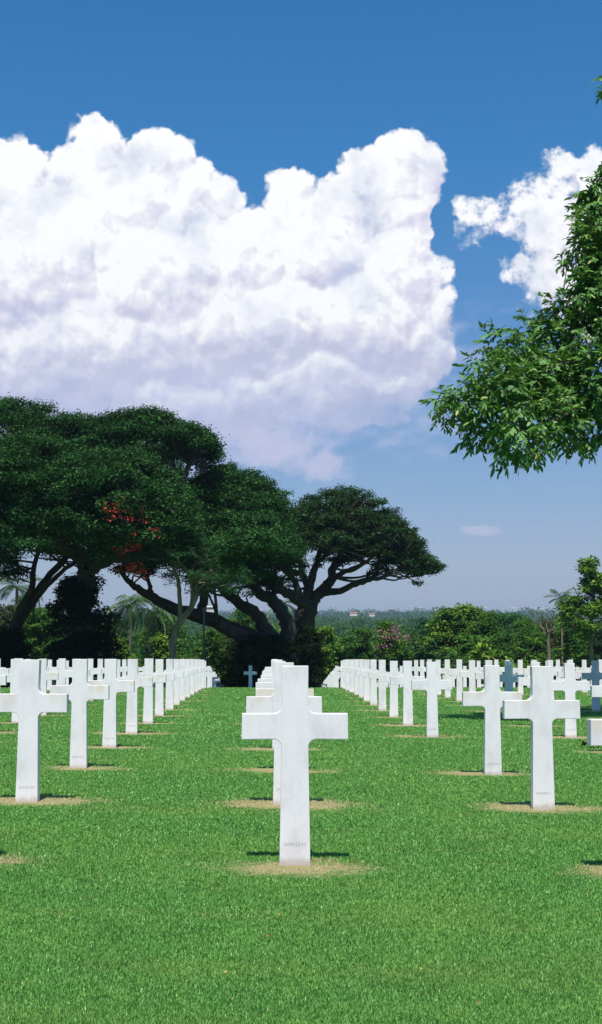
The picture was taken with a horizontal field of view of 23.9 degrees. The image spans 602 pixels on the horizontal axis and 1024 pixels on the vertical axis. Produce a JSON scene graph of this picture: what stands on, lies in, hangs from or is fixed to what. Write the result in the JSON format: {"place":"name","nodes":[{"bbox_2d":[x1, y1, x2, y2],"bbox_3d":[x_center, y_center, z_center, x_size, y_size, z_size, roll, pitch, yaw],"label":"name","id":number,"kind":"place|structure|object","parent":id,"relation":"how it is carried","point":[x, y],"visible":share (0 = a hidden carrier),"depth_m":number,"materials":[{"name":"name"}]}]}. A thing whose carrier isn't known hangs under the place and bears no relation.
{"place":"outdoors","nodes":[
{"label":"outdoors","id":0,"kind":"place"},
{"bbox_2d":[0,617,601,1023],"bbox_3d":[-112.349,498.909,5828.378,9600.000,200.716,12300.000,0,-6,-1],"label":"ground","id":1,"kind":"structure","parent":0,"point":[261,803],"depth_m":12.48,"materials":[{"name":"plant"}]},
{"bbox_2d":[0,675,6,684],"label":"marble cross","id":2,"kind":"object","parent":1,"relation":"on","point":[3,679],"visible":1,"depth_m":20.43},
{"bbox_2d":[0,603,14,629],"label":"leafy bush","id":3,"kind":"object","parent":1,"relation":"on","point":[5,620],"visible":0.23,"depth_m":105.11,"materials":[{"name":"green plant"}]},
{"bbox_2d":[3,659,13,693],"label":"marble cross","id":4,"kind":"object","parent":1,"relation":"on","point":[11,670],"visible":0.34,"depth_m":39.73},
{"bbox_2d":[0,658,22,722],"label":"marble cross","id":5,"kind":"object","parent":1,"relation":"on","point":[14,677],"visible":0.42,"depth_m":23.60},
{"bbox_2d":[0,626,36,686],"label":"vine thicket","id":6,"kind":"object","parent":1,"relation":"on","point":[13,645],"visible":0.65,"depth_m":68.93,"materials":[{"name":"green plant"}]},
{"bbox_2d":[0,577,42,618],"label":"palm tree","id":7,"kind":"object","parent":1,"relation":"on","point":[10,587],"visible":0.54,"depth_m":85.55,"materials":[{"name":"green plant"}]},
{"bbox_2d":[0,660,68,801],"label":"marble cross","id":8,"kind":"object","parent":1,"relation":"on","point":[29,702],"visible":1,"depth_m":10.73,"materials":[{"name":"stone"}]},
{"bbox_2d":[21,605,69,682],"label":"leafy bush","id":9,"kind":"object","parent":1,"relation":"on","point":[37,626],"visible":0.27,"depth_m":102.16,"materials":[{"name":"green plant"}]},
{"bbox_2d":[39,659,57,714],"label":"marble cross","id":10,"kind":"object","parent":1,"relation":"on","point":[46,676],"visible":0.49,"depth_m":26.85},
{"bbox_2d":[47,660,57,689],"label":"marble cross","id":11,"kind":"object","parent":1,"relation":"on","point":[49,682],"visible":0.4,"depth_m":49.42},
{"bbox_2d":[0,392,112,630],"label":"rain tree","id":12,"kind":"object","parent":1,"relation":"on","point":[25,446],"visible":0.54,"depth_m":69.18,"materials":[{"name":"green plant"}]},
{"bbox_2d":[48,659,71,684],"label":"marble cross","id":13,"kind":"object","parent":1,"relation":"on","point":[63,673],"visible":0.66,"depth_m":30.12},
{"bbox_2d":[50,659,108,767],"bbox_3d":[-2.188,2.018,14.030,0.579,1.127,0.101,0,-6,-2],"label":"marble cross","id":14,"kind":"object","parent":1,"relation":"on","point":[80,690],"visible":0.94,"depth_m":14.00,"materials":[{"name":"stone"}]},
{"bbox_2d":[88,659,101,700],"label":"marble cross","id":15,"kind":"object","parent":1,"relation":"on","point":[92,671],"visible":0.51,"depth_m":36.58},
{"bbox_2d":[94,659,104,679],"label":"marble cross","id":16,"kind":"object","parent":1,"relation":"on","point":[100,666],"visible":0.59,"depth_m":39.81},
{"bbox_2d":[88,659,134,747],"bbox_3d":[-2.316,2.352,17.255,0.579,1.127,0.101,0,-6,-2],"label":"marble cross","id":17,"kind":"object","parent":1,"relation":"on","point":[116,686],"visible":0.91,"depth_m":17.23,"materials":[{"name":"stone"}]},
{"bbox_2d":[0,402,233,684],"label":"rain tree","id":18,"kind":"object","parent":1,"relation":"on","point":[130,467],"visible":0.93,"depth_m":67.50,"materials":[{"name":"green plant"}]},
{"bbox_2d":[100,618,135,676],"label":"leafy bush","id":19,"kind":"object","parent":1,"relation":"on","point":[124,635],"visible":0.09,"depth_m":107.25,"materials":[{"name":"green plant"}]},
{"bbox_2d":[103,638,137,676],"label":"leafy bush","id":20,"kind":"object","parent":1,"relation":"on","point":[126,654],"visible":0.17,"depth_m":99.09,"materials":[{"name":"green plant"}]},
{"bbox_2d":[117,660,126,676],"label":"marble cross","id":21,"kind":"object","parent":1,"relation":"on","point":[123,669],"visible":0.45,"depth_m":46.27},
{"bbox_2d":[117,659,152,733],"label":"marble cross","id":22,"kind":"object","parent":1,"relation":"on","point":[132,710],"visible":0.92,"depth_m":20.46,"materials":[{"name":"stone"}]},
{"bbox_2d":[106,593,164,652],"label":"palm tree","id":23,"kind":"object","parent":1,"relation":"on","point":[142,599],"visible":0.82,"depth_m":105.36,"materials":[{"name":"green plant"}]},
{"bbox_2d":[122,599,175,658],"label":"palm tree","id":24,"kind":"object","parent":1,"relation":"on","point":[150,613],"visible":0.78,"depth_m":107.41,"materials":[{"name":"green plant"}]},
{"bbox_2d":[138,659,165,723],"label":"marble cross","id":25,"kind":"object","parent":1,"relation":"on","point":[148,695],"visible":0.62,"depth_m":23.66,"materials":[{"name":"stone"}]},
{"bbox_2d":[134,608,190,666],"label":"leafy bush","id":26,"kind":"object","parent":1,"relation":"on","point":[142,638],"visible":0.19,"depth_m":111.07,"materials":[{"name":"green plant"}]},
{"bbox_2d":[155,659,174,715],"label":"marble cross","id":27,"kind":"object","parent":1,"relation":"on","point":[159,699],"visible":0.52,"depth_m":26.86,"materials":[{"name":"stone"}]},
{"bbox_2d":[148,631,187,672],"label":"bush","id":28,"kind":"object","parent":1,"relation":"on","point":[161,642],"visible":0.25,"depth_m":99.84,"materials":[{"name":"green plant"}]},
{"bbox_2d":[164,659,182,709],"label":"marble cross","id":29,"kind":"object","parent":1,"relation":"on","point":[169,704],"visible":0.63,"depth_m":30.12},
{"bbox_2d":[164,659,188,704],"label":"marble cross","id":30,"kind":"object","parent":1,"relation":"on","point":[176,691],"visible":0.62,"depth_m":33.35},
{"bbox_2d":[180,659,192,700],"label":"marble cross","id":31,"kind":"object","parent":1,"relation":"on","point":[182,682],"visible":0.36,"depth_m":36.56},
{"bbox_2d":[185,659,197,697],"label":"marble cross","id":32,"kind":"object","parent":1,"relation":"on","point":[187,680],"visible":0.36,"depth_m":39.78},
{"bbox_2d":[126,522,260,667],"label":"acacia tree","id":33,"kind":"object","parent":1,"relation":"on","point":[184,552],"visible":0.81,"depth_m":65.24,"materials":[{"name":"green plant"}]},
{"bbox_2d":[190,659,200,694],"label":"marble cross","id":34,"kind":"object","parent":1,"relation":"on","point":[192,678],"visible":0.45,"depth_m":43.04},
{"bbox_2d":[194,659,204,691],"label":"marble cross","id":35,"kind":"object","parent":1,"relation":"on","point":[196,676],"visible":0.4,"depth_m":46.25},
{"bbox_2d":[198,659,206,689],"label":"marble cross","id":36,"kind":"object","parent":1,"relation":"on","point":[199,676],"visible":0.39,"depth_m":49.48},
{"bbox_2d":[202,608,205,660],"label":"lamp post","id":37,"kind":"object","parent":1,"relation":"on","point":[203,610],"visible":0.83,"depth_m":77.60,"materials":[{"name":"metal"}]},
{"bbox_2d":[201,660,209,688],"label":"marble cross","id":38,"kind":"object","parent":1,"relation":"on","point":[202,677],"visible":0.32,"depth_m":52.70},
{"bbox_2d":[101,459,312,662],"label":"rain tree","id":39,"kind":"object","parent":1,"relation":"on","point":[250,518],"visible":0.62,"depth_m":76.23,"materials":[{"name":"green plant"}]},
{"bbox_2d":[188,627,230,687],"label":"leafy bush","id":40,"kind":"object","parent":1,"relation":"on","point":[212,655],"visible":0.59,"depth_m":99.09,"materials":[{"name":"green plant"}]},
{"bbox_2d":[206,666,214,687],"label":"marble cross","id":41,"kind":"object","parent":1,"relation":"on","point":[209,673],"visible":0.75,"depth_m":62.42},
{"bbox_2d":[218,633,238,687],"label":"scrub bush","id":42,"kind":"object","parent":1,"relation":"on","point":[227,639],"visible":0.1,"depth_m":103.00,"materials":[{"name":"green plant"}]},
{"bbox_2d":[226,607,254,666],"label":"leafy bush","id":43,"kind":"object","parent":1,"relation":"on","point":[245,618],"visible":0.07,"depth_m":113.44,"materials":[{"name":"green plant"}]},
{"bbox_2d":[244,666,256,686],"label":"marble cross","id":44,"kind":"object","parent":1,"relation":"on","point":[250,672],"visible":0.95,"depth_m":62.02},
{"bbox_2d":[215,629,302,687],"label":"vine thicket","id":45,"kind":"object","parent":1,"relation":"on","point":[260,653],"visible":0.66,"depth_m":75.85,"materials":[{"name":"green plant"}]},
{"bbox_2d":[256,661,285,749],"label":"marble cross","id":46,"kind":"object","parent":1,"relation":"on","point":[268,685],"visible":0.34,"depth_m":17.26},
{"bbox_2d":[266,599,296,619],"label":"palm tree","id":47,"kind":"object","parent":1,"relation":"on","point":[289,610],"visible":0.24,"depth_m":109.60,"materials":[{"name":"green plant"}]},
{"bbox_2d":[246,662,321,804],"bbox_3d":[-0.129,1.713,10.834,0.579,1.127,0.101,0,-6,-1],"label":"marble cross","id":48,"kind":"object","parent":1,"relation":"on","point":[265,704],"visible":0.36,"depth_m":10.81,"materials":[{"name":"stone"}]},
{"bbox_2d":[256,688,313,695],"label":"marble cross","id":49,"kind":"object","parent":1,"relation":"on","point":[264,692],"visible":0.04,"depth_m":14.05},
{"bbox_2d":[242,666,347,865],"bbox_3d":[-0.034,1.402,7.729,0.579,1.127,0.101,0,-6,-1],"label":"marble cross","id":50,"kind":"object","parent":1,"relation":"on","point":[294,726],"visible":0.98,"depth_m":7.70,"materials":[{"name":"stone"}]},
{"bbox_2d":[0,606,601,684],"bbox_3d":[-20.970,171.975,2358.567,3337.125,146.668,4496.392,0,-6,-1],"label":"woods","id":51,"kind":"object","parent":1,"relation":"on","point":[337,621],"visible":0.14,"depth_m":706.53,"materials":[{"name":"plant"}]},
{"bbox_2d":[295,621,329,687],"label":"bush","id":52,"kind":"object","parent":1,"relation":"on","point":[308,640],"visible":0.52,"depth_m":81.09,"materials":[{"name":"green plant"}]},
{"bbox_2d":[316,625,343,687],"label":"leafy bush","id":53,"kind":"object","parent":1,"relation":"on","point":[327,631],"visible":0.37,"depth_m":102.31,"materials":[{"name":"green plant"}]},
{"bbox_2d":[330,666,340,687],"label":"marble cross","id":54,"kind":"object","parent":1,"relation":"on","point":[336,673],"visible":0.74,"depth_m":62.49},
{"bbox_2d":[339,660,349,689],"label":"marble cross","id":55,"kind":"object","parent":1,"relation":"on","point":[347,679],"visible":0.61,"depth_m":49.62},
{"bbox_2d":[343,659,353,691],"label":"marble cross","id":56,"kind":"object","parent":1,"relation":"on","point":[351,687],"visible":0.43,"depth_m":46.38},
{"bbox_2d":[326,650,377,676],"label":"heliconia plant","id":57,"kind":"object","parent":1,"relation":"on","point":[342,656],"visible":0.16,"depth_m":91.53,"materials":[{"name":"green plant"}]},
{"bbox_2d":[259,483,446,686],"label":"umbrella tree","id":58,"kind":"object","parent":1,"relation":"on","point":[387,536],"visible":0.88,"depth_m":85.90,"materials":[{"name":"green plant"}]},
{"bbox_2d":[347,659,358,694],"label":"marble cross","id":59,"kind":"object","parent":1,"relation":"on","point":[356,679],"visible":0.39,"depth_m":43.12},
{"bbox_2d":[335,625,376,661],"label":"leafy bush","id":60,"kind":"object","parent":1,"relation":"on","point":[357,648],"visible":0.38,"depth_m":105.35,"materials":[{"name":"green plant"}]},
{"bbox_2d":[352,659,363,697],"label":"marble cross","id":61,"kind":"object","parent":1,"relation":"on","point":[361,680],"visible":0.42,"depth_m":39.89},
{"bbox_2d":[356,660,369,700],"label":"marble cross","id":62,"kind":"object","parent":1,"relation":"on","point":[366,682],"visible":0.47,"depth_m":36.67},
{"bbox_2d":[361,660,377,705],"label":"marble cross","id":63,"kind":"object","parent":1,"relation":"on","point":[373,692],"visible":0.62,"depth_m":33.45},
{"bbox_2d":[356,650,389,682],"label":"heliconia plant","id":64,"kind":"object","parent":1,"relation":"on","point":[371,656],"visible":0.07,"depth_m":88.50,"materials":[{"name":"green plant"}]},
{"bbox_2d":[369,660,389,710],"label":"marble cross","id":65,"kind":"object","parent":1,"relation":"on","point":[382,690],"visible":0.65,"depth_m":30.21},
{"bbox_2d":[378,661,401,716],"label":"marble cross","id":66,"kind":"object","parent":1,"relation":"on","point":[393,709],"visible":0.67,"depth_m":26.99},
{"bbox_2d":[369,617,414,686],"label":"flowering bush","id":67,"kind":"object","parent":1,"relation":"on","point":[389,651],"visible":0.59,"depth_m":97.33,"materials":[{"name":"green plant"}]},
{"bbox_2d":[376,655,419,685],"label":"heliconia plant","id":68,"kind":"object","parent":1,"relation":"on","point":[399,662],"visible":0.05,"depth_m":90.08,"materials":[{"name":"green plant"}]},
{"bbox_2d":[390,661,424,725],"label":"marble cross","id":69,"kind":"object","parent":1,"relation":"on","point":[405,678],"visible":0.77,"depth_m":23.73,"materials":[{"name":"stone"}]},
{"bbox_2d":[402,615,433,673],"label":"leafy bush","id":70,"kind":"object","parent":1,"relation":"on","point":[418,631],"visible":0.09,"depth_m":113.39,"materials":[{"name":"green plant"}]},
{"bbox_2d":[414,660,423,675],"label":"marble cross","id":71,"kind":"object","parent":1,"relation":"on","point":[419,668],"visible":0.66,"depth_m":49.66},
{"bbox_2d":[398,651,444,679],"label":"heliconia plant","id":72,"kind":"object","parent":1,"relation":"on","point":[418,658],"visible":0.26,"depth_m":88.87,"materials":[{"name":"green plant"}]},
{"bbox_2d":[411,662,451,737],"bbox_3d":[1.867,2.703,20.273,0.579,1.127,0.101,0,-6,-1],"label":"marble cross","id":73,"kind":"object","parent":1,"relation":"on","point":[431,684],"visible":0.99,"depth_m":20.24,"materials":[{"name":"stone"}]},
{"bbox_2d":[435,660,443,694],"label":"marble cross","id":74,"kind":"object","parent":1,"relation":"on","point":[438,675],"visible":0.29,"depth_m":43.22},
{"bbox_2d":[408,636,476,677],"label":"banana plant","id":75,"kind":"object","parent":1,"relation":"on","point":[437,656],"visible":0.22,"depth_m":95.89,"materials":[{"name":"green plant"}]},
{"bbox_2d":[437,660,454,697],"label":"marble cross","id":76,"kind":"object","parent":1,"relation":"on","point":[444,671],"visible":0.73,"depth_m":39.98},
{"bbox_2d":[448,660,467,700],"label":"marble cross","id":77,"kind":"object","parent":1,"relation":"on","point":[459,682],"visible":0.71,"depth_m":36.70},
{"bbox_2d":[415,602,505,687],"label":"leafy tree","id":78,"kind":"object","parent":1,"relation":"on","point":[447,633],"visible":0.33,"depth_m":106.90,"materials":[{"name":"green plant"}]},
{"bbox_2d":[441,650,483,685],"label":"heliconia plant","id":79,"kind":"object","parent":1,"relation":"on","point":[463,662],"visible":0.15,"depth_m":87.85,"materials":[{"name":"green plant"}]},
{"bbox_2d":[433,628,505,686],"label":"banana plant","id":80,"kind":"object","parent":1,"relation":"on","point":[470,642],"visible":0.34,"depth_m":97.75,"materials":[{"name":"green plant"}]},
{"bbox_2d":[460,660,483,691],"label":"marble cross","id":81,"kind":"object","parent":1,"relation":"on","point":[470,673],"visible":0.71,"depth_m":33.51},
{"bbox_2d":[475,661,480,687],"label":"marble cross","id":82,"kind":"object","parent":1,"relation":"on","point":[478,680],"visible":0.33,"depth_m":56.14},
{"bbox_2d":[460,610,510,685],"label":"leafy bush","id":83,"kind":"object","parent":1,"relation":"on","point":[484,624],"visible":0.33,"depth_m":105.36,"materials":[{"name":"green plant"}]},
{"bbox_2d":[475,660,502,678],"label":"marble cross","id":84,"kind":"object","parent":1,"relation":"on","point":[479,675],"visible":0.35,"depth_m":30.29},
{"bbox_2d":[462,665,521,774],"bbox_3d":[1.874,2.070,13.936,0.579,1.127,0.101,0,-6,0],"label":"marble cross","id":85,"kind":"object","parent":1,"relation":"on","point":[490,697],"visible":0.96,"depth_m":13.90,"materials":[{"name":"stone"}]},
{"bbox_2d":[464,631,547,673],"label":"banana plant","id":86,"kind":"object","parent":1,"relation":"on","point":[491,654],"visible":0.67,"depth_m":95.31,"materials":[{"name":"green plant"}]},
{"bbox_2d":[482,656,529,686],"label":"heliconia plant","id":87,"kind":"object","parent":1,"relation":"on","point":[514,664],"visible":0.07,"depth_m":88.41,"materials":[{"name":"green plant"}]},
{"bbox_2d":[418,76,601,479],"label":"mahogany tree","id":88,"kind":"object","parent":1,"relation":"on","point":[561,397],"visible":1,"depth_m":25.51,"materials":[{"name":"green plant"}]},
{"bbox_2d":[490,610,529,686],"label":"tree","id":89,"kind":"object","parent":1,"relation":"on","point":[505,621],"visible":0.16,"depth_m":111.54,"materials":[{"name":"green plant"}]},
{"bbox_2d":[500,661,523,691],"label":"marble cross","id":90,"kind":"object","parent":1,"relation":"on","point":[508,678],"visible":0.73,"depth_m":27.02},
{"bbox_2d":[513,660,529,694],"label":"marble cross","id":91,"kind":"object","parent":1,"relation":"on","point":[519,670],"visible":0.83,"depth_m":43.24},
{"bbox_2d":[504,617,546,662],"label":"leafy bush","id":92,"kind":"object","parent":1,"relation":"on","point":[519,624],"visible":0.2,"depth_m":103.58,"materials":[{"name":"green plant"}]},
{"bbox_2d":[508,625,559,687],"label":"leafy bush","id":93,"kind":"object","parent":1,"relation":"on","point":[533,635],"visible":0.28,"depth_m":98.53,"materials":[{"name":"green plant"}]},
{"bbox_2d":[518,662,552,725],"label":"marble cross","id":94,"kind":"object","parent":1,"relation":"on","point":[523,681],"visible":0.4,"depth_m":23.81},
{"bbox_2d":[502,666,579,809],"bbox_3d":[1.833,1.741,10.825,0.579,1.127,0.101,0,-6,-1],"label":"marble cross","id":95,"kind":"object","parent":1,"relation":"on","point":[541,709],"visible":0.99,"depth_m":10.79,"materials":[{"name":"stone"}]},
{"bbox_2d":[524,605,571,659],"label":"bare tree","id":96,"kind":"object","parent":1,"relation":"on","point":[549,632],"visible":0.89,"depth_m":91.89,"materials":[{"name":"brown plant"}]},
{"bbox_2d":[535,619,570,659],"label":"scrub bush","id":97,"kind":"object","parent":1,"relation":"on","point":[554,640],"visible":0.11,"depth_m":109.47,"materials":[{"name":"green plant"}]},
{"bbox_2d":[547,660,561,698],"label":"marble cross","id":98,"kind":"object","parent":1,"relation":"on","point":[553,671],"visible":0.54,"depth_m":36.75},
{"bbox_2d":[553,660,561,680],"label":"marble cross","id":99,"kind":"object","parent":1,"relation":"on","point":[557,667],"visible":0.42,"depth_m":53.00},
{"bbox_2d":[544,588,575,677],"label":"palm tree","id":100,"kind":"object","parent":1,"relation":"on","point":[558,595],"visible":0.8,"depth_m":100.11,"materials":[{"name":"green plant"}]},
{"bbox_2d":[535,641,593,680],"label":"banana plant","id":101,"kind":"object","parent":1,"relation":"on","point":[567,648],"visible":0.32,"depth_m":93.52,"materials":[{"name":"green plant"}]},
{"bbox_2d":[557,660,581,676],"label":"marble cross","id":102,"kind":"object","parent":1,"relation":"on","point":[561,673],"visible":0.36,"depth_m":33.57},
{"bbox_2d":[551,663,589,737],"bbox_3d":[3.888,2.751,20.562,0.579,1.127,0.101,0,-6,1],"label":"marble cross","id":103,"kind":"object","parent":1,"relation":"on","point":[569,685],"visible":0.92,"depth_m":20.54,"materials":[{"name":"stone"}]},
{"bbox_2d":[551,610,595,680],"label":"leafy bush","id":104,"kind":"object","parent":1,"relation":"on","point":[567,634],"visible":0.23,"depth_m":105.41,"materials":[{"name":"green plant"}]},
{"bbox_2d":[553,555,601,680],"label":"fruit tree","id":105,"kind":"object","parent":1,"relation":"on","point":[590,585],"visible":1,"depth_m":89.77,"materials":[{"name":"green plant"}]},
{"bbox_2d":[575,660,590,691],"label":"marble cross","id":106,"kind":"object","parent":1,"relation":"on","point":[584,669],"visible":0.63,"depth_m":46.55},
{"bbox_2d":[573,656,601,680],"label":"heliconia plant","id":107,"kind":"object","parent":1,"relation":"on","point":[580,661],"visible":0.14,"depth_m":91.17,"materials":[{"name":"green plant"}]},
{"bbox_2d":[582,661,601,710],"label":"marble cross","id":108,"kind":"object","parent":1,"relation":"on","point":[595,675],"visible":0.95,"depth_m":30.29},
{"bbox_2d":[583,619,601,680],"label":"leafy bush","id":109,"kind":"object","parent":1,"relation":"on","point":[597,652],"visible":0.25,"depth_m":105.54,"materials":[{"name":"green plant"}]},
{"bbox_2d":[587,719,601,745],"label":"marble cross","id":110,"kind":"object","parent":1,"relation":"on","point":[594,732],"visible":1,"depth_m":7.58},
{"bbox_2d":[590,686,601,696],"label":"marble cross","id":111,"kind":"object","parent":1,"relation":"on","point":[595,691],"visible":1,"depth_m":17.35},
{"bbox_2d":[0,0,601,614],"label":"sky","id":112,"kind":"structure","parent":0,"point":[278,226],"materials":[{"name":"blue"}]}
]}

